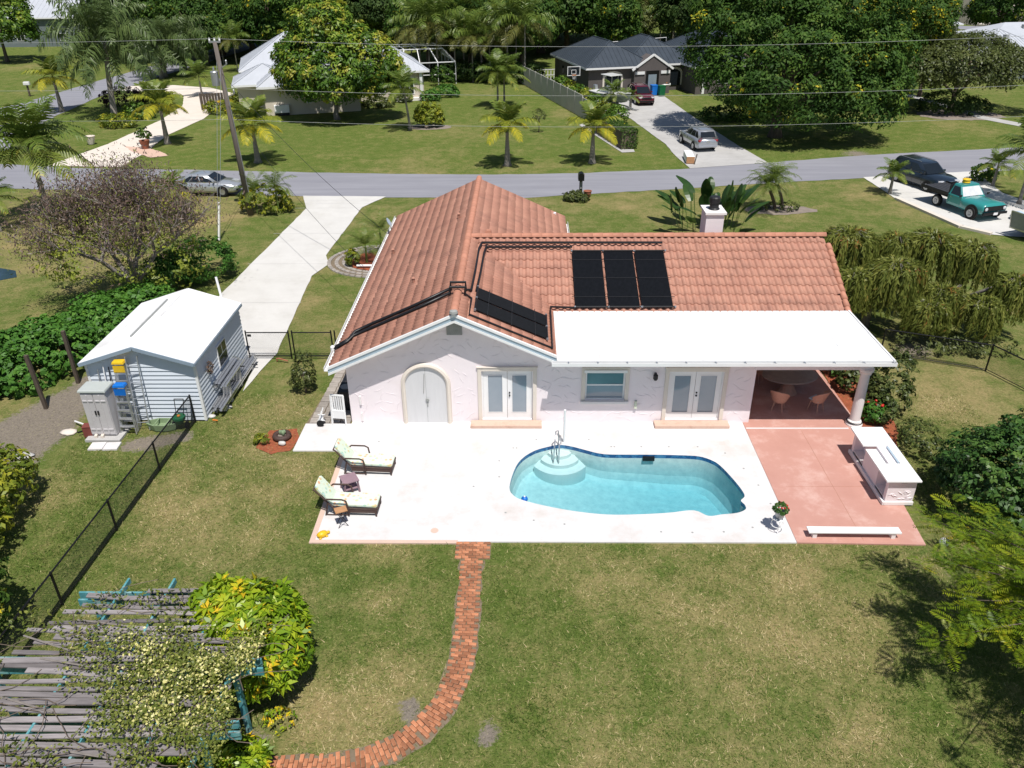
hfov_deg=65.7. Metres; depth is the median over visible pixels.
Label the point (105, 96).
shrub
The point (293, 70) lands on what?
mango tree
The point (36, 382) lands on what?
timber post
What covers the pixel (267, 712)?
plant
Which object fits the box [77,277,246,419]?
shed
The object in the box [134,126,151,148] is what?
plant pot
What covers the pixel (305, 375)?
bush
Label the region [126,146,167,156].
brick apron
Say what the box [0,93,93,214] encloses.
palm tree
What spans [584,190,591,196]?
planter pot
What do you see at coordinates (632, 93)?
palm tree
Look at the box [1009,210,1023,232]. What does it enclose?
utility trailer
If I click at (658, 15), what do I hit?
broadleaf tree
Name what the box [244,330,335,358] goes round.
garden gate
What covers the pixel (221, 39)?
palm tree
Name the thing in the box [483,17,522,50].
palm tree
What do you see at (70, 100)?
side road
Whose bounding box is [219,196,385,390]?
driveway
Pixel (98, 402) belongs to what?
resin cabinet
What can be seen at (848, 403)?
mulch bed
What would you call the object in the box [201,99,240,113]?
shrub
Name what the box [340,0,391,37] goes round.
broadleaf tree
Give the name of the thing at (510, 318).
solar heater
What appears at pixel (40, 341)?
mounded hedge
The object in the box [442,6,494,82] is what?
palm tree
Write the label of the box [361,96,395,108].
shrub
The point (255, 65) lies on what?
house
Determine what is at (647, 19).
broadleaf tree
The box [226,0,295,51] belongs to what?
broadleaf tree
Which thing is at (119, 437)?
paving slab
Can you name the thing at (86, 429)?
junk box
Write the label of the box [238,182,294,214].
shrub
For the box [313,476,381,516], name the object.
sun lounger
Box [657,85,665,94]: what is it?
wheeled bin
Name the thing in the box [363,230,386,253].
palm tree
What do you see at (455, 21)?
palm tree
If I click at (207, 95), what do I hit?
bin screen
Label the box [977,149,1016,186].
palm tree
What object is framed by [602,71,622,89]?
window
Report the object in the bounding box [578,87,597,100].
shrub
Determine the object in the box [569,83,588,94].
shrub
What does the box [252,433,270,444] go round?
grassy plant
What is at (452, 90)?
shrub
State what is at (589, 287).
solar heater
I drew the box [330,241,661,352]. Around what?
solar pipes
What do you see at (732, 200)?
bird of paradise
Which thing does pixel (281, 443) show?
white stone
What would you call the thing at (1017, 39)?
house
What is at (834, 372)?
shrub
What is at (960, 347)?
plant
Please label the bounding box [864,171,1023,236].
corner driveway
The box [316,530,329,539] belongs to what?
garden ornament
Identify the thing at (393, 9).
broadleaf tree
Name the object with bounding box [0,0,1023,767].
lawn
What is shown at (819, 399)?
wicker chair
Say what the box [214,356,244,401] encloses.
bench
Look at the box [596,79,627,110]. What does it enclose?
palm tree
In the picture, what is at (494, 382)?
door
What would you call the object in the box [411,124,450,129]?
mulch bed
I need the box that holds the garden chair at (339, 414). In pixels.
[329,394,346,426]
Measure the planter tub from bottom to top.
0.280 m
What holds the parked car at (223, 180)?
on the road at (433, 185)
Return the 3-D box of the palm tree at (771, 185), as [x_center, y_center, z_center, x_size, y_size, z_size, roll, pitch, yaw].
[16.325,-12.459,51.076,3.204,2.985,3.285,-24,37,-35]
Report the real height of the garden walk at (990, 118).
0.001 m
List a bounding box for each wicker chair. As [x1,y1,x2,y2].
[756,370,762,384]
[770,390,789,413]
[807,390,831,413]
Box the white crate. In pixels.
[683,150,697,163]
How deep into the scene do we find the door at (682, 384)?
28.71 m
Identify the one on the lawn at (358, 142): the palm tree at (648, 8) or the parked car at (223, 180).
the palm tree at (648, 8)
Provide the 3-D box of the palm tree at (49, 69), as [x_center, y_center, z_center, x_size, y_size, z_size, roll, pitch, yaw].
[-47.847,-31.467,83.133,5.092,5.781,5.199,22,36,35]
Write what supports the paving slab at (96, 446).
on the lawn at (358, 142)
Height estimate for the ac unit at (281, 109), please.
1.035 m
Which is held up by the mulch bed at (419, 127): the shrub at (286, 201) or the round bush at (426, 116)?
the round bush at (426, 116)
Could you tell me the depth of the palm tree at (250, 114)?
62.21 m
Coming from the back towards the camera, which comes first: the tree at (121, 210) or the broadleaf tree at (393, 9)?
the broadleaf tree at (393, 9)
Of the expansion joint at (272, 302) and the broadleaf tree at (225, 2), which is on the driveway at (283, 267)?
the expansion joint at (272, 302)
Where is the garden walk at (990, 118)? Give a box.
[906,95,1021,125]
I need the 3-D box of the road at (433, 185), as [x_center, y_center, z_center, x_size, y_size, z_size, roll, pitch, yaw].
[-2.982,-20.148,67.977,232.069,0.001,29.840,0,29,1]
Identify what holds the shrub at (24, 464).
on the lawn at (358, 142)
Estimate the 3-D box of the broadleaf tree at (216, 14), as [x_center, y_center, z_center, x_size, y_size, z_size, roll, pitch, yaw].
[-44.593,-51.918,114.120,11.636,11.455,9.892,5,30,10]
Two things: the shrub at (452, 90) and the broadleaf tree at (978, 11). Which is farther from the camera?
the broadleaf tree at (978, 11)
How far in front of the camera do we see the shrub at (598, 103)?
79.11 m
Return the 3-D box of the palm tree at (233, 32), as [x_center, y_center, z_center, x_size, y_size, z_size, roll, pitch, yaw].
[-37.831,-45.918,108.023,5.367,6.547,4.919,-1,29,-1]
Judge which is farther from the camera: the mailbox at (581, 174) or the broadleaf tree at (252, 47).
the broadleaf tree at (252, 47)
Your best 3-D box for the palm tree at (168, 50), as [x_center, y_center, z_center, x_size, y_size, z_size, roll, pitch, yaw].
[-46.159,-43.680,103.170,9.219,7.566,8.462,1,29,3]
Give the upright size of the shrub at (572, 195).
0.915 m
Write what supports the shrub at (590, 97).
on the lawn at (358, 142)
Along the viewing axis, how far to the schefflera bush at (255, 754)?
16.59 m
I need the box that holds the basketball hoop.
[567,66,580,83]
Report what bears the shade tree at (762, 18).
on the lawn at (358, 142)
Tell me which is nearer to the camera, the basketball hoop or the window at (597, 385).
the window at (597, 385)
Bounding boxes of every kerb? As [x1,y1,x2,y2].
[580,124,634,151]
[894,197,992,234]
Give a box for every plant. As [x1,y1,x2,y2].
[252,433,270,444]
[260,705,297,735]
[760,200,799,212]
[772,501,789,519]
[893,328,1021,357]
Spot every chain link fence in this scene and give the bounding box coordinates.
[0,394,196,678]
[882,328,1023,388]
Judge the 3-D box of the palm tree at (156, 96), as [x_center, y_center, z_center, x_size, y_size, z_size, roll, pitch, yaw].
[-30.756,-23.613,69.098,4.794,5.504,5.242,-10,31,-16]
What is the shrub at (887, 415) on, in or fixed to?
on the mulch bed at (848, 403)
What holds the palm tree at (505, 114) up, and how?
on the lawn at (358, 142)
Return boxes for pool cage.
[394,43,456,84]
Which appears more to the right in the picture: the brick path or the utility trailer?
the utility trailer
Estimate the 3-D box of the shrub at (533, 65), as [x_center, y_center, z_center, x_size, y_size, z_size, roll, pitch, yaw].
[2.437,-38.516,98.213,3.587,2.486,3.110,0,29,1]
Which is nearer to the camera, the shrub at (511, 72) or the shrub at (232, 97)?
the shrub at (232, 97)
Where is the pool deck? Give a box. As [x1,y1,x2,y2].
[293,422,796,543]
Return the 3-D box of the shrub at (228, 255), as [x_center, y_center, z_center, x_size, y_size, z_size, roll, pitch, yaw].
[-16.896,-6.586,41.519,5.079,2.108,3.585,-17,33,-28]
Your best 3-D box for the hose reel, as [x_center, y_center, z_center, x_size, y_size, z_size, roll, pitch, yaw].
[-7.025,1.200,29.131,0.322,0.615,0.447,0,29,1]
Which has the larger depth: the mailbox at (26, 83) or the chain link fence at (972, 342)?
the mailbox at (26, 83)
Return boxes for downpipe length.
[356,264,371,266]
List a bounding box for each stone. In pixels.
[16,452,34,459]
[60,429,76,435]
[278,441,285,445]
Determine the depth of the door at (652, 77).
90.56 m
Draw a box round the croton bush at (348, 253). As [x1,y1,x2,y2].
[344,248,359,264]
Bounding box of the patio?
[743,370,925,545]
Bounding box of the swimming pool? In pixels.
[509,430,745,515]
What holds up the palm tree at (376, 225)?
on the mulch bed at (370, 256)
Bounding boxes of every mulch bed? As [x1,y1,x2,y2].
[256,428,298,453]
[352,251,377,269]
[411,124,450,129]
[743,205,816,214]
[821,370,897,445]
[917,110,1004,119]
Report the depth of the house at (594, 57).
91.34 m
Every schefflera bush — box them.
[144,731,276,767]
[176,571,315,704]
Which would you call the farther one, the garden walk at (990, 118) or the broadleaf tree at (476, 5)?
the broadleaf tree at (476, 5)
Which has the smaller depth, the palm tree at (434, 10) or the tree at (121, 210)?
the tree at (121, 210)
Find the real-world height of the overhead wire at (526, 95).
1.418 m
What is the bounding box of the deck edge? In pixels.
[309,454,457,543]
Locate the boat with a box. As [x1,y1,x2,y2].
[589,73,632,109]
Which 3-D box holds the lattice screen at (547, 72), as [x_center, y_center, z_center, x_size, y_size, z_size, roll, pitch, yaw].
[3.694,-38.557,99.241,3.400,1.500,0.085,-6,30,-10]
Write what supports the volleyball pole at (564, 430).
on the pool deck
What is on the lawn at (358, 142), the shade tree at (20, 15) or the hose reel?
the shade tree at (20, 15)
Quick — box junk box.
[81,423,92,436]
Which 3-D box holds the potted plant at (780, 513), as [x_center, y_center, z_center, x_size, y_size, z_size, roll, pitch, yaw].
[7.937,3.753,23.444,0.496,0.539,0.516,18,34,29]
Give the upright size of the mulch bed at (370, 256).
0.001 m
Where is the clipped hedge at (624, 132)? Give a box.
[594,114,638,149]
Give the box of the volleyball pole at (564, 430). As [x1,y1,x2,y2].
[562,409,565,443]
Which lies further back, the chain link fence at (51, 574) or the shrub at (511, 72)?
the shrub at (511, 72)
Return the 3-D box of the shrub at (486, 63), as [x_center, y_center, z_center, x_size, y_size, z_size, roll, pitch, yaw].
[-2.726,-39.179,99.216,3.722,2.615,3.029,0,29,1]
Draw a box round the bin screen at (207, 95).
[198,92,224,109]
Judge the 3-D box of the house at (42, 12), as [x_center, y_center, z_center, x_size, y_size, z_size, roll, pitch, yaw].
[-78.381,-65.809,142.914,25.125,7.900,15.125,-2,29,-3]
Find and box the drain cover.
[431,528,438,532]
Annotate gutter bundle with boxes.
[212,354,257,411]
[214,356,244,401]
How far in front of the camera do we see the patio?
26.52 m
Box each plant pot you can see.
[85,135,94,144]
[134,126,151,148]
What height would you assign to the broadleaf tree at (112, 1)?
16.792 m
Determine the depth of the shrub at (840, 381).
30.63 m
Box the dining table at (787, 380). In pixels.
[762,370,817,395]
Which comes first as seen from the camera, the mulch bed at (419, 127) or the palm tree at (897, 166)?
the palm tree at (897, 166)
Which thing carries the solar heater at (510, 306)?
on the house at (748, 305)
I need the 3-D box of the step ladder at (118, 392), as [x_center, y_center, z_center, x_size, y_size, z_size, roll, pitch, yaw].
[-13.875,0.876,28.448,0.607,1.946,0.441,0,29,1]
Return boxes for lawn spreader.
[172,399,189,427]
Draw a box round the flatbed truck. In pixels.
[921,178,1006,219]
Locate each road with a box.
[0,23,328,148]
[0,147,1023,197]
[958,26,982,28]
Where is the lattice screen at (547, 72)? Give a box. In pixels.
[535,69,554,78]
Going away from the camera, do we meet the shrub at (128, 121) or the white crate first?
the white crate
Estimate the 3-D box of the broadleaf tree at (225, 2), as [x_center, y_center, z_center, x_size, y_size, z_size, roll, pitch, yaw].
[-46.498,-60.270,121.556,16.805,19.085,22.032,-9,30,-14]
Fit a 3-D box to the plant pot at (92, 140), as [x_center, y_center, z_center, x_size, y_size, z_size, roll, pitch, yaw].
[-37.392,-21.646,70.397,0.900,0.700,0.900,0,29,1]
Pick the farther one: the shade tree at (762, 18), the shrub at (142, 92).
the shrub at (142, 92)
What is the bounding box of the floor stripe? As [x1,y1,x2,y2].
[746,428,848,428]
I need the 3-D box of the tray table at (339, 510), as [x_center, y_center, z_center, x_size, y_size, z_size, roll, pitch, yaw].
[-5.160,4.037,24.040,0.360,0.595,0.280,-13,31,-21]
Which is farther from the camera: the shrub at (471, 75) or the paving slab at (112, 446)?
the shrub at (471, 75)
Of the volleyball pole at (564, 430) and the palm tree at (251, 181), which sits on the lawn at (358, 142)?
the palm tree at (251, 181)
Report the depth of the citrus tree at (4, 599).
19.70 m
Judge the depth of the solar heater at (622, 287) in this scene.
31.54 m
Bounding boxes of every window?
[215,337,228,367]
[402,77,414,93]
[580,373,628,403]
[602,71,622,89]
[670,67,681,84]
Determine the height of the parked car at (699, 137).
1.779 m
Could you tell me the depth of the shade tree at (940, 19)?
77.15 m
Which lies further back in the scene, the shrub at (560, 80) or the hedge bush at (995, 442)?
the shrub at (560, 80)
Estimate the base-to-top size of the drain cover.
0.004 m
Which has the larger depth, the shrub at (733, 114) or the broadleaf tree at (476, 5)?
the broadleaf tree at (476, 5)
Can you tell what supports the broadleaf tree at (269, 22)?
on the lawn at (358, 142)
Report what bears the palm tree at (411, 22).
on the lawn at (358, 142)
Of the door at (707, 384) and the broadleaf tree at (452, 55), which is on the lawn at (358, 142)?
the broadleaf tree at (452, 55)
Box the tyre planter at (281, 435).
[272,429,291,441]
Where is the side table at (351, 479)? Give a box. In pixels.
[339,472,360,491]
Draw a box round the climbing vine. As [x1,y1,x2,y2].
[0,579,292,767]
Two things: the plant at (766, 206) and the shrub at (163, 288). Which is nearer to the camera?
the shrub at (163, 288)
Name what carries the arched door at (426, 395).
in the house at (748, 305)
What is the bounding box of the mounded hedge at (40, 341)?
[0,283,165,398]
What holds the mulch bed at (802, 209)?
on the lawn at (358, 142)
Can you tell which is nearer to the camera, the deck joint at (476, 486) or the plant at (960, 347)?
the deck joint at (476, 486)
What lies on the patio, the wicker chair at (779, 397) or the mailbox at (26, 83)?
the wicker chair at (779, 397)
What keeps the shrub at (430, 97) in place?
on the lawn at (358, 142)
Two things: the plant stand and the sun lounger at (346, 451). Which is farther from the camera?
the sun lounger at (346, 451)
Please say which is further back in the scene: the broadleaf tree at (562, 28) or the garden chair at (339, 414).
the broadleaf tree at (562, 28)
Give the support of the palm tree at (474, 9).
on the lawn at (358, 142)
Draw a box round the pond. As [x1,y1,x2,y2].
[0,268,16,279]
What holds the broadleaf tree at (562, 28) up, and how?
on the lawn at (358, 142)
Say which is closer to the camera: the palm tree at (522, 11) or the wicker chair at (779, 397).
the wicker chair at (779, 397)
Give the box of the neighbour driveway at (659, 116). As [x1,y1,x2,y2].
[598,96,767,167]
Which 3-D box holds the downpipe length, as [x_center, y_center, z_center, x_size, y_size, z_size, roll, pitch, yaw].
[-7.403,-6.439,43.166,2.102,0.160,0.140,1,29,2]
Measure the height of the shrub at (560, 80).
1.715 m
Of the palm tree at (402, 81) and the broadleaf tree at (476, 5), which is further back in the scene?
the broadleaf tree at (476, 5)
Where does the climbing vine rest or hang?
on the pergola
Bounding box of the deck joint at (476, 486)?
[384,428,632,539]
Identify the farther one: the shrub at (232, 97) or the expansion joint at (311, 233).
the shrub at (232, 97)
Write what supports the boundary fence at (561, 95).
on the lawn at (358, 142)
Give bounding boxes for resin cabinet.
[77,381,123,434]
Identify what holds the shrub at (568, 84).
on the lawn at (358, 142)
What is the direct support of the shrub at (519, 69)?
on the lawn at (358, 142)
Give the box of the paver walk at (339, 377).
[306,369,351,423]
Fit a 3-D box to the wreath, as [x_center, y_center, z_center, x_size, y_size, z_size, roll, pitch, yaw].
[-11.239,-0.623,29.544,0.204,0.560,0.509,0,29,1]
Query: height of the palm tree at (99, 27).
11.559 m
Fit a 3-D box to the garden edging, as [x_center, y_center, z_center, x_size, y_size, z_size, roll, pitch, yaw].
[-8.311,-6.886,44.277,3.950,0.073,5.164,0,29,1]
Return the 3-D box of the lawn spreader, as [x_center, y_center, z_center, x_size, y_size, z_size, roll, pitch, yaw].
[-12.118,1.123,28.867,0.540,1.067,0.543,0,29,1]
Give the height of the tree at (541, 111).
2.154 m
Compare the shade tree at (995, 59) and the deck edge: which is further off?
the shade tree at (995, 59)
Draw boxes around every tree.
[0,0,41,61]
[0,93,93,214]
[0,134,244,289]
[0,176,23,231]
[0,556,12,622]
[21,55,80,111]
[37,0,164,118]
[75,0,184,45]
[120,18,193,78]
[126,79,187,144]
[127,0,203,39]
[131,15,198,77]
[141,169,197,220]
[150,12,214,73]
[154,0,244,64]
[173,0,236,55]
[177,58,210,93]
[200,14,229,63]
[212,19,248,71]
[215,94,282,163]
[224,0,293,45]
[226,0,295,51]
[229,171,273,212]
[254,165,296,212]
[258,0,329,32]
[267,0,406,119]
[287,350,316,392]
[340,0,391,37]
[345,225,380,262]
[356,208,391,242]
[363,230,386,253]
[381,64,424,130]
[382,0,458,66]
[386,0,445,62]
[387,10,420,55]
[388,0,453,59]
[400,0,465,80]
[405,4,444,73]
[417,0,510,66]
[429,19,462,65]
[430,14,474,79]
[439,0,484,72]
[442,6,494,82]
[445,0,502,62]
[468,20,513,82]
[473,0,541,83]
[475,48,521,101]
[478,99,540,166]
[479,52,530,101]
[483,0,562,64]
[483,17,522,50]
[493,0,561,66]
[494,6,534,60]
[509,5,562,56]
[532,108,546,131]
[536,0,597,52]
[559,0,619,46]
[566,100,622,163]
[584,0,657,36]
[585,0,646,42]
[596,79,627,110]
[624,87,642,109]
[643,0,688,39]
[643,3,678,40]
[650,0,736,37]
[675,0,924,138]
[740,166,798,209]
[749,156,801,209]
[786,0,963,104]
[822,223,953,340]
[873,157,913,194]
[879,29,1023,111]
[896,226,1023,340]
[906,493,1023,713]
[911,28,942,96]
[962,0,1023,26]
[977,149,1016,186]
[989,117,1023,203]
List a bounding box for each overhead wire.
[38,36,1015,46]
[67,85,1020,95]
[143,116,1023,126]
[224,76,385,232]
[229,107,365,270]
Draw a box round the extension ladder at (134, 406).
[124,356,150,430]
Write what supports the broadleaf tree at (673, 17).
on the lawn at (358, 142)
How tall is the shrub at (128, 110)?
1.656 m
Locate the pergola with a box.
[0,578,264,767]
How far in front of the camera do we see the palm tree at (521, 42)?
100.36 m
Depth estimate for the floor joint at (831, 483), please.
25.83 m
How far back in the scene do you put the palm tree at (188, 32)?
106.82 m
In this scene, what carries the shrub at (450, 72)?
on the lawn at (358, 142)
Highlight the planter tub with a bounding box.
[146,418,177,430]
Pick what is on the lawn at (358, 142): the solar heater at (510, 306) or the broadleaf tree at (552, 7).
the broadleaf tree at (552, 7)
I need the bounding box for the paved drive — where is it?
[48,85,232,166]
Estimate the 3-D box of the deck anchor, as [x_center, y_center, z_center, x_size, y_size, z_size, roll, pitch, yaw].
[1.689,3.208,26.013,12.972,0.008,5.125,0,29,1]
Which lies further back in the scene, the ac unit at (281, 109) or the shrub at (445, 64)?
the shrub at (445, 64)
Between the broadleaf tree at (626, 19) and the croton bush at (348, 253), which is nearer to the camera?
the croton bush at (348, 253)
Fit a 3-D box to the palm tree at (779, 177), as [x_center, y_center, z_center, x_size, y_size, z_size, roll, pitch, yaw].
[17.004,-12.817,51.322,3.450,3.337,3.272,-12,31,-20]
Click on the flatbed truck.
(969, 198)
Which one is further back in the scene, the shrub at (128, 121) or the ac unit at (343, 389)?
the shrub at (128, 121)
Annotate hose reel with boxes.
[316,408,324,426]
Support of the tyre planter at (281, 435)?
on the mulch bed at (292, 440)
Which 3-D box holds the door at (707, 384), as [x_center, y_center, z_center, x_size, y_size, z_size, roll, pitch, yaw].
[7.039,0.410,28.690,0.914,1.945,0.095,0,29,1]
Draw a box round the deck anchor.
[378,439,771,532]
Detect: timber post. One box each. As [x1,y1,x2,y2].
[23,354,48,409]
[61,330,80,383]
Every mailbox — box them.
[23,81,30,95]
[578,171,584,190]
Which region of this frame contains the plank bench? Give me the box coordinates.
[806,526,901,538]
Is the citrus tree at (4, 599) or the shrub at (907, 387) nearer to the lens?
the citrus tree at (4, 599)
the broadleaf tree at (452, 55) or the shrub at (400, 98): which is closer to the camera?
the shrub at (400, 98)
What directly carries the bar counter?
on the patio
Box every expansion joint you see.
[244,302,300,302]
[279,233,343,233]
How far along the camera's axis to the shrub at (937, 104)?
78.94 m
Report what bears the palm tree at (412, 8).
on the lawn at (358, 142)
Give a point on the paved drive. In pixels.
(191, 105)
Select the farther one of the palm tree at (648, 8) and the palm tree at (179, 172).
the palm tree at (648, 8)
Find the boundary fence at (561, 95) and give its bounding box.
[514,61,590,117]
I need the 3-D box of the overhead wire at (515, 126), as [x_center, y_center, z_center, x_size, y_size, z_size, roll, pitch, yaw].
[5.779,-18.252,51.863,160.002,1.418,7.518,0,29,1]
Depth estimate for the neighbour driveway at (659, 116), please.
72.71 m
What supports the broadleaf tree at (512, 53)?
on the lawn at (358, 142)
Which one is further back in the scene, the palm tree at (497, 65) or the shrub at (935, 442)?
the palm tree at (497, 65)
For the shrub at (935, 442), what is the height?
0.955 m
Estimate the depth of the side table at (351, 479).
25.52 m
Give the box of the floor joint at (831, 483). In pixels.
[802,432,866,538]
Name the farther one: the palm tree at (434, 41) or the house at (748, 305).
the palm tree at (434, 41)
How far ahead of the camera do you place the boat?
81.78 m
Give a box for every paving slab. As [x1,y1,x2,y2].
[85,427,131,441]
[87,442,106,450]
[102,442,121,450]
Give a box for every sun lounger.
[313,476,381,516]
[332,437,395,475]
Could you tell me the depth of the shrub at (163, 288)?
37.04 m
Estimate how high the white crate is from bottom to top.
0.754 m
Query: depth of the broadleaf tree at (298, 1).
128.51 m
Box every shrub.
[0,442,40,545]
[95,112,139,128]
[97,86,146,107]
[113,279,175,314]
[121,101,155,118]
[134,89,174,103]
[140,233,238,288]
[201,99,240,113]
[229,92,238,101]
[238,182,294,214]
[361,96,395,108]
[390,91,412,102]
[419,88,441,100]
[430,65,456,83]
[432,83,459,96]
[435,59,461,78]
[447,59,471,80]
[456,60,481,79]
[466,60,491,80]
[475,59,498,80]
[498,62,521,81]
[512,60,534,82]
[518,62,545,78]
[552,75,568,85]
[562,79,579,91]
[563,189,590,203]
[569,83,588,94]
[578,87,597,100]
[587,93,606,106]
[594,98,618,113]
[605,104,629,120]
[697,105,745,121]
[827,370,845,376]
[834,370,859,392]
[856,376,898,424]
[861,399,890,423]
[867,351,919,410]
[895,416,948,462]
[912,89,994,115]
[969,162,999,181]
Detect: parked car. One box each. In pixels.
[173,170,241,196]
[628,82,653,104]
[679,125,717,150]
[887,154,959,191]
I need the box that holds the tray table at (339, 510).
[334,505,348,526]
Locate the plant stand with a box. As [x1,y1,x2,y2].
[770,515,784,534]
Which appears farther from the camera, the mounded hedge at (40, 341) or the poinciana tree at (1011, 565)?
the mounded hedge at (40, 341)
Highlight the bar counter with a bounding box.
[848,427,921,504]
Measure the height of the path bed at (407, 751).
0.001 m
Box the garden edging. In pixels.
[327,245,379,277]
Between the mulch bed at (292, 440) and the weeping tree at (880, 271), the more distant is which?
the weeping tree at (880, 271)
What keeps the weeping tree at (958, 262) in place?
on the lawn at (358, 142)
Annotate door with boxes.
[405,368,447,422]
[483,371,507,417]
[507,371,530,417]
[645,70,659,92]
[666,372,695,417]
[691,372,722,417]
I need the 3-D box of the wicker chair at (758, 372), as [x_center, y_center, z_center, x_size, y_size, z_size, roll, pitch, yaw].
[9.695,-0.591,31.677,0.732,1.009,0.730,22,36,35]
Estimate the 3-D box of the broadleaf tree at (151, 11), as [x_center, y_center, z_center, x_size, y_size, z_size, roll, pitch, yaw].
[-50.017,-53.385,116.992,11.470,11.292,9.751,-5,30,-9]
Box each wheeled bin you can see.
[650,84,657,94]
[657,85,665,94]
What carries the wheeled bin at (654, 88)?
on the lawn at (358, 142)
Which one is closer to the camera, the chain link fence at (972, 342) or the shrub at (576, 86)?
the chain link fence at (972, 342)
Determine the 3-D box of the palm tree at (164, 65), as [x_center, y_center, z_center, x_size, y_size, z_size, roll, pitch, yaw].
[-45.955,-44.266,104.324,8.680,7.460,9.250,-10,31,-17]
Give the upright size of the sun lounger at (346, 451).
1.084 m
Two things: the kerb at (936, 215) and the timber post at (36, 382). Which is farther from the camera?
the kerb at (936, 215)
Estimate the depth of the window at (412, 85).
88.40 m
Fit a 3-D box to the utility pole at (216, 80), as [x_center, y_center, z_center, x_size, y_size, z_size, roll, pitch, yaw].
[-17.471,-14.420,47.174,1.309,10.847,5.424,0,29,1]
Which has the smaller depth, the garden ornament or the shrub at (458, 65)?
the garden ornament
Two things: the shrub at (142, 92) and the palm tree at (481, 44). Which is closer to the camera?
the shrub at (142, 92)
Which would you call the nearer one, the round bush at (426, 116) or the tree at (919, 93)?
the round bush at (426, 116)
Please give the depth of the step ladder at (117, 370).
28.33 m
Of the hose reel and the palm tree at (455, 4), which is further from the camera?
the palm tree at (455, 4)
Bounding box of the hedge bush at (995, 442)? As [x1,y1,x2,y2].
[929,408,1023,537]
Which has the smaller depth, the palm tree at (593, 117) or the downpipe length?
the downpipe length
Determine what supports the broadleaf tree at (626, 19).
on the lawn at (358, 142)
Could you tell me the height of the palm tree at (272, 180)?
2.988 m
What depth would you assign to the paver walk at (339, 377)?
30.35 m
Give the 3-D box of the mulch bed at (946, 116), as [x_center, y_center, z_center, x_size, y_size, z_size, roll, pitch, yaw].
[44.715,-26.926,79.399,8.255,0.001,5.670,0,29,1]
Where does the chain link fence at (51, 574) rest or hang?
on the lawn at (358, 142)
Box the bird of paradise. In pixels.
[655,175,769,231]
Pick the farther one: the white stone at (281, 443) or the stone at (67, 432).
the stone at (67, 432)
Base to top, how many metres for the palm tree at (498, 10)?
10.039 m
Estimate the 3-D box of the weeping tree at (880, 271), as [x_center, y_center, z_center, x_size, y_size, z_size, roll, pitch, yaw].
[16.308,-4.505,35.323,5.167,4.415,5.860,0,29,1]
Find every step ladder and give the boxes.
[111,359,141,427]
[112,382,137,433]
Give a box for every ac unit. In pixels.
[274,104,289,115]
[337,382,350,409]
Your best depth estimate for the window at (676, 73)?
93.17 m
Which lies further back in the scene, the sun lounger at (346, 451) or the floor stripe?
the floor stripe
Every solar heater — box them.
[474,296,548,339]
[475,285,547,325]
[570,250,608,307]
[601,250,641,307]
[633,249,675,307]
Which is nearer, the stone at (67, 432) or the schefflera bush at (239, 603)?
the schefflera bush at (239, 603)
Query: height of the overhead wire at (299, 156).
5.763 m
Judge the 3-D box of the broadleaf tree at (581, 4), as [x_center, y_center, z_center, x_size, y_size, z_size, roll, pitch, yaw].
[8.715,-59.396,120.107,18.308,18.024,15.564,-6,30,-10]
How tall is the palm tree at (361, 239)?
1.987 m
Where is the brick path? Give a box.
[267,542,490,767]
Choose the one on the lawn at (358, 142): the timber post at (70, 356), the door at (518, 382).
the timber post at (70, 356)
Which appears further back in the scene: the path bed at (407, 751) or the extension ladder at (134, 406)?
the extension ladder at (134, 406)
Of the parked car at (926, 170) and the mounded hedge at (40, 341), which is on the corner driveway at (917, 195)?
the parked car at (926, 170)
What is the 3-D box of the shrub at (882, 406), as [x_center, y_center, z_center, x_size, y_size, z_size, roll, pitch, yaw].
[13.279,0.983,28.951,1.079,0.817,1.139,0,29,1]
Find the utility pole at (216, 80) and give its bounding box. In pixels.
[208,38,253,239]
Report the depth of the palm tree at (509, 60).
82.64 m
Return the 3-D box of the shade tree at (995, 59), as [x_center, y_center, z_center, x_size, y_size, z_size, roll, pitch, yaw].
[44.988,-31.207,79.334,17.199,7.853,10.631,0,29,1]
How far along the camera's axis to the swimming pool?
27.39 m
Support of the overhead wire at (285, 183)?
attached to the utility pole at (216, 80)
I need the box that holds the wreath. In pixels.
[206,360,213,373]
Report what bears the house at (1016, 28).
on the lawn at (358, 142)
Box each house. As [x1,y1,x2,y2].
[0,0,107,46]
[231,31,429,115]
[324,175,897,428]
[550,30,774,94]
[941,28,1023,80]
[956,22,1023,37]
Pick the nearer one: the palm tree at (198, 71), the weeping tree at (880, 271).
the weeping tree at (880, 271)
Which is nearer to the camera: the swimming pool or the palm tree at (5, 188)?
the swimming pool
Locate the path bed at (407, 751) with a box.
[269,559,484,767]
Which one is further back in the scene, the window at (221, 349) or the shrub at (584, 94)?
the shrub at (584, 94)
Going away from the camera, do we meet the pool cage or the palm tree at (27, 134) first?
the palm tree at (27, 134)
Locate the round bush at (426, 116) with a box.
[412,101,445,124]

